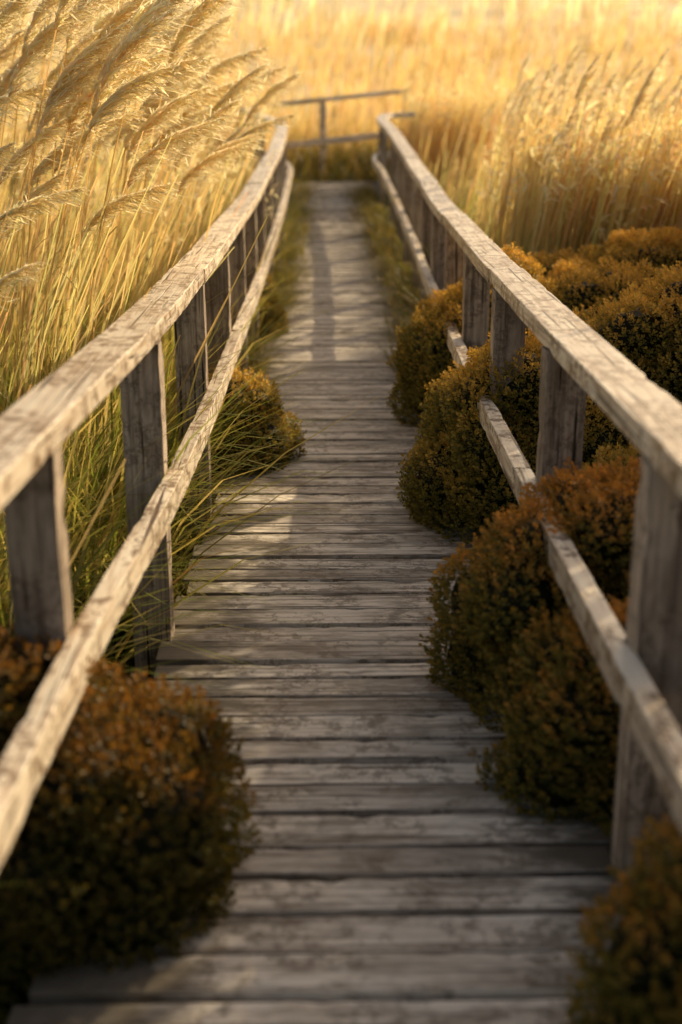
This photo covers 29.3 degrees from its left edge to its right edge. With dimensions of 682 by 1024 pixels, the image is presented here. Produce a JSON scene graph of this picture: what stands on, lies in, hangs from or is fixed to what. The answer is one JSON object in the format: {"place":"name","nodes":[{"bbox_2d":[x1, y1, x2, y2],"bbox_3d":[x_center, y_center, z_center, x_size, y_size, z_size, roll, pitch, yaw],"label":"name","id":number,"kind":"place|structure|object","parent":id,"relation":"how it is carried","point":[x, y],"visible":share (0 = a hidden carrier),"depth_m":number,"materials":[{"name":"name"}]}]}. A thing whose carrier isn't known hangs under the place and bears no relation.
{"place":"outdoors","nodes":[
{"label":"outdoors","id":0,"kind":"place"},
{"bbox_2d":[0,59,388,884],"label":"grass","id":1,"kind":"structure","parent":0,"point":[96,515],"depth_m":5.19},
{"bbox_2d":[171,174,426,602],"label":"edge grass","id":2,"kind":"structure","parent":0,"point":[399,273],"depth_m":11.67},
{"bbox_2d":[1,0,681,1013],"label":"ground","id":3,"kind":"structure","parent":0,"point":[491,10],"depth_m":41.29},
{"bbox_2d":[0,142,24,190],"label":"reed","id":4,"kind":"object","parent":3,"relation":"on","point":[7,147],"visible":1,"depth_m":4.84,"materials":[{"name":"beige plant"}]},
{"bbox_2d":[0,7,34,49],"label":"reed","id":5,"kind":"object","parent":3,"relation":"on","point":[18,25],"visible":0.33,"depth_m":6.67,"materials":[{"name":"beige plant"}]},
{"bbox_2d":[0,261,47,309],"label":"reed","id":6,"kind":"object","parent":3,"relation":"on","point":[8,279],"visible":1,"depth_m":4.04,"materials":[{"name":"beige plant"}]},
{"bbox_2d":[0,0,52,240],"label":"reed","id":7,"kind":"object","parent":3,"relation":"on","point":[15,8],"visible":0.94,"depth_m":5.21,"materials":[{"name":"beige plant"}]},
{"bbox_2d":[0,16,53,245],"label":"reed","id":8,"kind":"object","parent":3,"relation":"on","point":[7,53],"visible":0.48,"depth_m":6.18,"materials":[{"name":"beige plant"}]},
{"bbox_2d":[1,0,59,371],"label":"reed","id":9,"kind":"object","parent":3,"relation":"on","point":[38,19],"visible":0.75,"depth_m":5.76,"materials":[{"name":"yellow plant"}]},
{"bbox_2d":[0,46,64,232],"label":"reed","id":10,"kind":"object","parent":3,"relation":"on","point":[5,73],"visible":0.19,"depth_m":7.10,"materials":[{"name":"beige plant"}]},
{"bbox_2d":[0,34,65,95],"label":"reed","id":11,"kind":"object","parent":3,"relation":"on","point":[4,84],"visible":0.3,"depth_m":6.02,"materials":[{"name":"beige plant"}]},
{"bbox_2d":[0,78,72,126],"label":"reed","id":12,"kind":"object","parent":3,"relation":"on","point":[29,90],"visible":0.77,"depth_m":5.39,"materials":[{"name":"beige plant"}]},
{"bbox_2d":[0,72,77,307],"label":"reed","id":13,"kind":"object","parent":3,"relation":"on","point":[30,128],"visible":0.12,"depth_m":6.54,"materials":[{"name":"beige plant"}]},
{"bbox_2d":[0,115,83,186],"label":"reed","id":14,"kind":"object","parent":3,"relation":"on","point":[28,145],"visible":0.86,"depth_m":5.08,"materials":[{"name":"beige plant"}]},
{"bbox_2d":[0,165,85,242],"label":"reed","id":15,"kind":"object","parent":3,"relation":"on","point":[47,185],"visible":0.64,"depth_m":5.06,"materials":[{"name":"beige plant"}]},
{"bbox_2d":[0,187,90,239],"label":"reed","id":16,"kind":"object","parent":3,"relation":"on","point":[45,200],"visible":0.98,"depth_m":4.49,"materials":[{"name":"beige plant"}]},
{"bbox_2d":[0,131,99,403],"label":"reed","id":17,"kind":"object","parent":3,"relation":"on","point":[40,169],"visible":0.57,"depth_m":5.55,"materials":[{"name":"beige plant"}]},
{"bbox_2d":[1,0,100,146],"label":"reed","id":18,"kind":"object","parent":3,"relation":"on","point":[37,44],"visible":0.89,"depth_m":5.06,"materials":[{"name":"beige plant"}]},
{"bbox_2d":[13,0,91,400],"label":"reed","id":19,"kind":"object","parent":3,"relation":"on","point":[62,13],"visible":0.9,"depth_m":4.81,"materials":[{"name":"beige plant"}]},
{"bbox_2d":[0,0,105,328],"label":"reed","id":20,"kind":"object","parent":3,"relation":"on","point":[45,57],"visible":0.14,"depth_m":5.85,"materials":[{"name":"beige plant"}]},
{"bbox_2d":[4,28,102,373],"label":"reed","id":21,"kind":"object","parent":3,"relation":"on","point":[53,75],"visible":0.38,"depth_m":6.19,"materials":[{"name":"beige plant"}]},
{"bbox_2d":[2,34,122,347],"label":"reed","id":22,"kind":"object","parent":3,"relation":"on","point":[65,187],"visible":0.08,"depth_m":6.20,"materials":[{"name":"beige plant"}]},
{"bbox_2d":[19,0,113,374],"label":"reed","id":23,"kind":"object","parent":3,"relation":"on","point":[49,190],"visible":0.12,"depth_m":5.63,"materials":[{"name":"yellow plant"}]},
{"bbox_2d":[0,18,137,303],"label":"reed","id":24,"kind":"object","parent":3,"relation":"on","point":[94,48],"visible":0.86,"depth_m":4.79,"materials":[{"name":"beige plant"}]},
{"bbox_2d":[23,108,123,337],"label":"reed","id":25,"kind":"object","parent":3,"relation":"on","point":[81,123],"visible":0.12,"depth_m":6.59,"materials":[{"name":"beige plant"}]},
{"bbox_2d":[25,0,128,322],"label":"reed","id":26,"kind":"object","parent":3,"relation":"on","point":[102,10],"visible":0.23,"depth_m":7.39,"materials":[{"name":"beige plant"}]},
{"bbox_2d":[14,51,147,403],"bbox_3d":[-1.014,-0.686,5.109,0.622,2.164,0.214,-5,18,-14],"label":"reed","id":27,"kind":"object","parent":3,"relation":"on","point":[49,113],"visible":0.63,"depth_m":4.83,"materials":[{"name":"beige plant"}]},
{"bbox_2d":[28,0,133,341],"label":"reed","id":28,"kind":"object","parent":3,"relation":"on","point":[101,22],"visible":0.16,"depth_m":6.50,"materials":[{"name":"beige plant"}]},
{"bbox_2d":[11,0,153,368],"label":"reed","id":29,"kind":"object","parent":3,"relation":"on","point":[117,19],"visible":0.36,"depth_m":5.25,"materials":[{"name":"beige plant"}]},
{"bbox_2d":[22,108,148,338],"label":"reed","id":30,"kind":"object","parent":3,"relation":"on","point":[127,116],"visible":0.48,"depth_m":5.74,"materials":[{"name":"beige plant"}]},
{"bbox_2d":[47,120,129,343],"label":"reed","id":31,"kind":"object","parent":3,"relation":"on","point":[104,142],"visible":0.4,"depth_m":7.65,"materials":[{"name":"beige plant"}]},
{"bbox_2d":[45,0,135,377],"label":"reed","id":32,"kind":"object","parent":3,"relation":"on","point":[68,41],"visible":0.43,"depth_m":5.24,"materials":[{"name":"beige plant"}]},
{"bbox_2d":[37,65,164,384],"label":"reed","id":33,"kind":"object","parent":3,"relation":"on","point":[98,128],"visible":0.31,"depth_m":5.04,"materials":[{"name":"beige plant"}]},
{"bbox_2d":[33,59,171,365],"bbox_3d":[-1.071,-0.937,5.990,0.724,2.164,0.342,3,18,10],"label":"reed","id":34,"kind":"object","parent":3,"relation":"on","point":[106,116],"visible":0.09,"depth_m":5.66,"materials":[{"name":"beige plant"}]},
{"bbox_2d":[33,51,175,384],"bbox_3d":[-0.943,-0.764,5.400,0.722,2.153,0.341,8,19,24],"label":"reed","id":35,"kind":"object","parent":3,"relation":"on","point":[78,110],"visible":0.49,"depth_m":5.03,"materials":[{"name":"beige plant"}]},
{"bbox_2d":[45,5,183,494],"bbox_3d":[-0.877,-0.699,4.955,0.737,2.272,0.237,5,18,16],"label":"reed","id":36,"kind":"object","parent":3,"relation":"on","point":[126,50],"visible":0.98,"depth_m":4.60,"materials":[{"name":"beige plant"}]},
{"bbox_2d":[46,181,184,377],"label":"reed","id":37,"kind":"object","parent":3,"relation":"on","point":[113,204],"visible":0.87,"depth_m":4.99,"materials":[{"name":"beige plant"}]},
{"bbox_2d":[38,0,201,383],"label":"reed","id":38,"kind":"object","parent":3,"relation":"on","point":[156,10],"visible":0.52,"depth_m":4.65,"materials":[{"name":"beige plant"}]},
{"bbox_2d":[50,0,194,433],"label":"reed","id":39,"kind":"object","parent":3,"relation":"on","point":[138,14],"visible":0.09,"depth_m":5.07,"materials":[{"name":"beige plant"}]},
{"bbox_2d":[33,54,219,387],"bbox_3d":[-0.868,-0.616,4.941,0.742,2.124,0.519,-12,21,-33],"label":"reed","id":40,"kind":"object","parent":3,"relation":"on","point":[129,88],"visible":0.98,"depth_m":4.62,"materials":[{"name":"beige plant"}]},
{"bbox_2d":[68,41,184,317],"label":"reed","id":41,"kind":"object","parent":3,"relation":"on","point":[167,49],"visible":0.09,"depth_m":6.49,"materials":[{"name":"beige plant"}]},
{"bbox_2d":[79,109,180,299],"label":"reed","id":42,"kind":"object","parent":3,"relation":"on","point":[122,135],"visible":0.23,"depth_m":7.57,"materials":[{"name":"beige plant"}]},
{"bbox_2d":[0,622,261,1023],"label":"shrub","id":43,"kind":"object","parent":3,"relation":"on","point":[122,832],"visible":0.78,"depth_m":2.58,"materials":[{"name":"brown plant"}]},
{"bbox_2d":[71,27,192,344],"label":"reed","id":44,"kind":"object","parent":3,"relation":"on","point":[173,36],"visible":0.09,"depth_m":7.30,"materials":[{"name":"beige plant"}]},
{"bbox_2d":[71,78,196,311],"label":"reed","id":45,"kind":"object","parent":3,"relation":"on","point":[128,142],"visible":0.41,"depth_m":6.24,"materials":[{"name":"beige plant"}]},
{"bbox_2d":[72,0,199,350],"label":"reed","id":46,"kind":"object","parent":3,"relation":"on","point":[91,185],"visible":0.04,"depth_m":5.81,"materials":[{"name":"beige plant"}]},
{"bbox_2d":[81,0,195,456],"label":"reed","id":47,"kind":"object","parent":3,"relation":"on","point":[95,268],"visible":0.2,"depth_m":4.99,"materials":[{"name":"beige plant"}]},
{"bbox_2d":[83,117,196,343],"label":"reed","id":48,"kind":"object","parent":3,"relation":"on","point":[167,131],"visible":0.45,"depth_m":6.54,"materials":[{"name":"beige plant"}]},
{"bbox_2d":[88,1,197,322],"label":"reed","id":49,"kind":"object","parent":3,"relation":"on","point":[120,211],"visible":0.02,"depth_m":6.46,"materials":[{"name":"beige plant"}]},
{"bbox_2d":[91,133,196,407],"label":"reed","id":50,"kind":"object","parent":3,"relation":"on","point":[133,182],"visible":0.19,"depth_m":5.92,"materials":[{"name":"beige plant"}]},
{"bbox_2d":[95,5,198,326],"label":"reed","id":51,"kind":"object","parent":3,"relation":"on","point":[183,23],"visible":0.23,"depth_m":7.37,"materials":[{"name":"beige plant"}]},
{"bbox_2d":[105,75,209,318],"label":"reed","id":52,"kind":"object","parent":3,"relation":"on","point":[128,131],"visible":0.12,"depth_m":6.30,"materials":[{"name":"beige plant"}]},
{"bbox_2d":[84,115,233,433],"bbox_3d":[-0.742,-0.655,5.431,0.681,1.913,0.322,3,18,10],"label":"reed","id":53,"kind":"object","parent":3,"relation":"on","point":[148,156],"visible":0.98,"depth_m":5.09,"materials":[{"name":"beige plant"}]},
{"bbox_2d":[104,84,218,417],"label":"reed","id":54,"kind":"object","parent":3,"relation":"on","point":[152,121],"visible":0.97,"depth_m":5.71,"materials":[{"name":"beige plant"}]},
{"bbox_2d":[109,59,219,310],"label":"reed","id":55,"kind":"object","parent":3,"relation":"on","point":[211,64],"visible":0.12,"depth_m":6.54,"materials":[{"name":"beige plant"}]},
{"bbox_2d":[110,54,223,408],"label":"reed","id":56,"kind":"object","parent":3,"relation":"on","point":[146,104],"visible":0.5,"depth_m":6.07,"materials":[{"name":"beige plant"}]},
{"bbox_2d":[120,40,224,302],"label":"reed","id":57,"kind":"object","parent":3,"relation":"on","point":[211,46],"visible":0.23,"depth_m":7.38,"materials":[{"name":"beige plant"}]},
{"bbox_2d":[121,107,235,309],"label":"reed","id":58,"kind":"object","parent":3,"relation":"on","point":[198,118],"visible":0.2,"depth_m":7.14,"materials":[{"name":"beige plant"}]},
{"bbox_2d":[128,11,239,301],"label":"reed","id":59,"kind":"object","parent":3,"relation":"on","point":[209,33],"visible":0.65,"depth_m":6.52,"materials":[{"name":"beige plant"}]},
{"bbox_2d":[123,0,245,310],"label":"reed","id":60,"kind":"object","parent":3,"relation":"on","point":[180,44],"visible":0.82,"depth_m":5.62,"materials":[{"name":"beige plant"}]},
{"bbox_2d":[136,113,236,292],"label":"reed","id":61,"kind":"object","parent":3,"relation":"on","point":[204,142],"visible":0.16,"depth_m":6.76,"materials":[{"name":"beige plant"}]},
{"bbox_2d":[147,97,246,291],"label":"reed","id":62,"kind":"object","parent":3,"relation":"on","point":[219,113],"visible":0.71,"depth_m":6.05,"materials":[{"name":"beige plant"}]},
{"bbox_2d":[138,76,257,296],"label":"reed","id":63,"kind":"object","parent":3,"relation":"on","point":[217,91],"visible":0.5,"depth_m":6.71,"materials":[{"name":"beige plant"}]},
{"bbox_2d":[154,138,263,284],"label":"reed","id":64,"kind":"object","parent":3,"relation":"on","point":[193,172],"visible":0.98,"depth_m":6.13,"materials":[{"name":"beige plant"}]},
{"bbox_2d":[148,46,273,287],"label":"reed","id":65,"kind":"object","parent":3,"relation":"on","point":[240,58],"visible":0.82,"depth_m":7.15,"materials":[{"name":"beige plant"}]},
{"bbox_2d":[162,61,271,365],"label":"reed","id":66,"kind":"object","parent":3,"relation":"on","point":[234,90],"visible":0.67,"depth_m":6.50,"materials":[{"name":"beige plant"}]},
{"bbox_2d":[167,131,269,271],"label":"reed","id":67,"kind":"object","parent":3,"relation":"on","point":[238,141],"visible":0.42,"depth_m":6.70,"materials":[{"name":"beige plant"}]},
{"bbox_2d":[191,116,262,239],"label":"reed","id":68,"kind":"object","parent":3,"relation":"on","point":[237,132],"visible":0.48,"depth_m":8.50,"materials":[{"name":"beige plant"}]},
{"bbox_2d":[182,65,289,256],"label":"reed","id":69,"kind":"object","parent":3,"relation":"on","point":[274,72],"visible":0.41,"depth_m":7.78,"materials":[{"name":"beige plant"}]},
{"bbox_2d":[169,367,307,504],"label":"shrub","id":70,"kind":"object","parent":3,"relation":"on","point":[263,411],"visible":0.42,"depth_m":5.92,"materials":[{"name":"green plant"}]},
{"bbox_2d":[199,114,299,238],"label":"reed","id":71,"kind":"object","parent":3,"relation":"on","point":[263,125],"visible":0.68,"depth_m":7.34,"materials":[{"name":"beige plant"}]},
{"bbox_2d":[215,71,306,265],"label":"reed","id":72,"kind":"object","parent":3,"relation":"on","point":[275,89],"visible":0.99,"depth_m":7.79,"materials":[{"name":"beige plant"}]},
{"bbox_2d":[257,263,291,341],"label":"shrub","id":73,"kind":"object","parent":3,"relation":"on","point":[268,302],"visible":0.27,"depth_m":9.25,"materials":[{"name":"green plant"}]},
{"bbox_2d":[7,181,627,1023],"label":"boardwalk","id":74,"kind":"structure","parent":3,"relation":"on","point":[399,867],"depth_m":3.28,"materials":[{"name":"grey wood"}]},
{"bbox_2d":[0,107,292,865],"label":"wooden railing","id":75,"kind":"object","parent":74,"relation":"attached to","point":[40,422],"visible":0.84,"depth_m":3.57,"materials":[{"name":"brown wood"}]},
{"bbox_2d":[372,112,681,893],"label":"wooden railing","id":76,"kind":"object","parent":74,"relation":"attached to","point":[639,662],"visible":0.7,"depth_m":3.12,"materials":[{"name":"brown wood"}]},
{"bbox_2d":[235,88,410,181],"bbox_3d":[-0.254,-4.895,17.789,2.403,1.686,0.177,-2,18,-7],"label":"wooden fence","id":77,"kind":"object","parent":3,"relation":"on","point":[322,141],"visible":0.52,"depth_m":17.63,"materials":[{"name":"brown wood"}]},
{"bbox_2d":[0,0,681,251],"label":"grass field","id":78,"kind":"structure","parent":3,"relation":"on","point":[348,161],"depth_m":34.64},
{"bbox_2d":[145,40,681,343],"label":"grass","id":79,"kind":"structure","parent":3,"relation":"on","point":[442,135],"depth_m":8.77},
{"bbox_2d":[386,241,562,430],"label":"shrub","id":80,"kind":"object","parent":3,"relation":"on","point":[423,357],"visible":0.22,"depth_m":6.68,"materials":[{"name":"green plant"}]},
{"bbox_2d":[491,78,530,237],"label":"reed","id":81,"kind":"object","parent":3,"relation":"on","point":[515,102],"visible":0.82,"depth_m":10.03,"materials":[{"name":"beige plant"}]},
{"bbox_2d":[499,51,532,183],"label":"reed","id":82,"kind":"object","parent":3,"relation":"on","point":[523,70],"visible":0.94,"depth_m":11.35,"materials":[{"name":"beige plant"}]},
{"bbox_2d":[395,328,640,544],"bbox_3d":[0.755,-0.195,5.313,1.079,1.159,1.170,0,18,-1],"label":"shrub","id":83,"kind":"object","parent":3,"relation":"on","point":[452,462],"visible":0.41,"depth_m":4.97,"materials":[{"name":"green plant"}]},
{"bbox_2d":[505,71,541,221],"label":"reed","id":84,"kind":"object","parent":3,"relation":"on","point":[528,88],"visible":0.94,"depth_m":9.69,"materials":[{"name":"beige plant"}]},
{"bbox_2d":[418,456,641,739],"bbox_3d":[0.734,0.356,3.648,1.013,1.056,0.897,0,18,-1],"label":"shrub","id":85,"kind":"object","parent":3,"relation":"on","point":[499,597],"visible":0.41,"depth_m":3.46,"materials":[{"name":"brown plant"}]},
{"bbox_2d":[535,62,555,127],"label":"reed","id":86,"kind":"object","parent":3,"relation":"on","point":[544,85],"visible":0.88,"depth_m":9.26,"materials":[{"name":"beige plant"}]},
{"bbox_2d":[528,85,562,196],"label":"reed","id":87,"kind":"object","parent":3,"relation":"on","point":[552,94],"visible":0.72,"depth_m":8.99,"materials":[{"name":"beige plant"}]},
{"bbox_2d":[528,127,571,251],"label":"reed","id":88,"kind":"object","parent":3,"relation":"on","point":[551,152],"visible":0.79,"depth_m":8.28,"materials":[{"name":"beige plant"}]},
{"bbox_2d":[538,116,583,262],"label":"reed","id":89,"kind":"object","parent":3,"relation":"on","point":[568,135],"visible":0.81,"depth_m":8.26,"materials":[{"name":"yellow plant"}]},
{"bbox_2d":[550,83,572,124],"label":"reed","id":90,"kind":"object","parent":3,"relation":"on","point":[561,99],"visible":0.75,"depth_m":9.75,"materials":[{"name":"beige plant"}]},
{"bbox_2d":[552,98,587,200],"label":"reed","id":91,"kind":"object","parent":3,"relation":"on","point":[573,114],"visible":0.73,"depth_m":8.48,"materials":[{"name":"beige plant"}]},
{"bbox_2d":[555,46,587,126],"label":"reed","id":92,"kind":"object","parent":3,"relation":"on","point":[573,62],"visible":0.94,"depth_m":10.05,"materials":[{"name":"beige plant"}]},
{"bbox_2d":[467,594,681,854],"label":"shrub","id":93,"kind":"object","parent":3,"relation":"on","point":[564,755],"visible":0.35,"depth_m":3.07,"materials":[{"name":"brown plant"}]},
{"bbox_2d":[559,52,603,197],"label":"reed","id":94,"kind":"object","parent":3,"relation":"on","point":[585,76],"visible":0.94,"depth_m":8.43,"materials":[{"name":"beige plant"}]},
{"bbox_2d":[563,65,602,177],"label":"reed","id":95,"kind":"object","parent":3,"relation":"on","point":[595,70],"visible":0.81,"depth_m":8.50,"materials":[{"name":"beige plant"}]},
{"bbox_2d":[521,225,681,293],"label":"shrub","id":96,"kind":"object","parent":3,"relation":"on","point":[659,251],"visible":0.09,"depth_m":7.39,"materials":[{"name":"orange plant"}]},
{"bbox_2d":[585,111,621,245],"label":"reed","id":97,"kind":"object","parent":3,"relation":"on","point":[611,121],"visible":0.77,"depth_m":8.39,"materials":[{"name":"beige plant"}]},
{"bbox_2d":[593,45,617,127],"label":"reed","id":98,"kind":"object","parent":3,"relation":"on","point":[606,65],"visible":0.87,"depth_m":11.33,"materials":[{"name":"beige plant"}]},
{"bbox_2d":[536,260,681,443],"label":"shrub","id":99,"kind":"object","parent":3,"relation":"on","point":[642,332],"visible":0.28,"depth_m":5.30,"materials":[{"name":"green plant"}]},
{"bbox_2d":[597,71,620,121],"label":"reed","id":100,"kind":"object","parent":3,"relation":"on","point":[610,85],"visible":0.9,"depth_m":8.82,"materials":[{"name":"beige plant"}]},
{"bbox_2d":[581,441,641,488],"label":"shrub","id":101,"kind":"object","parent":3,"relation":"on","point":[631,451],"visible":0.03,"depth_m":4.38,"materials":[{"name":"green plant"}]},
{"bbox_2d":[550,255,681,323],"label":"shrub","id":102,"kind":"object","parent":3,"relation":"on","point":[590,290],"visible":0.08,"depth_m":6.41,"materials":[{"name":"orange plant"}]},
{"bbox_2d":[562,814,681,1023],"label":"shrub","id":103,"kind":"object","parent":3,"relation":"on","point":[641,960],"visible":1,"depth_m":2.24,"materials":[{"name":"green plant"}]},
{"bbox_2d":[614,56,645,126],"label":"reed","id":104,"kind":"object","parent":3,"relation":"on","point":[633,72],"visible":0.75,"depth_m":9.26,"materials":[{"name":"beige plant"}]},
{"bbox_2d":[615,63,664,229],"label":"reed","id":105,"kind":"object","parent":3,"relation":"on","point":[654,71],"visible":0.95,"depth_m":8.31,"materials":[{"name":"beige plant"}]},
{"bbox_2d":[627,70,657,135],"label":"reed","id":106,"kind":"object","parent":3,"relation":"on","point":[637,103],"visible":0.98,"depth_m":8.32,"materials":[{"name":"beige plant"}]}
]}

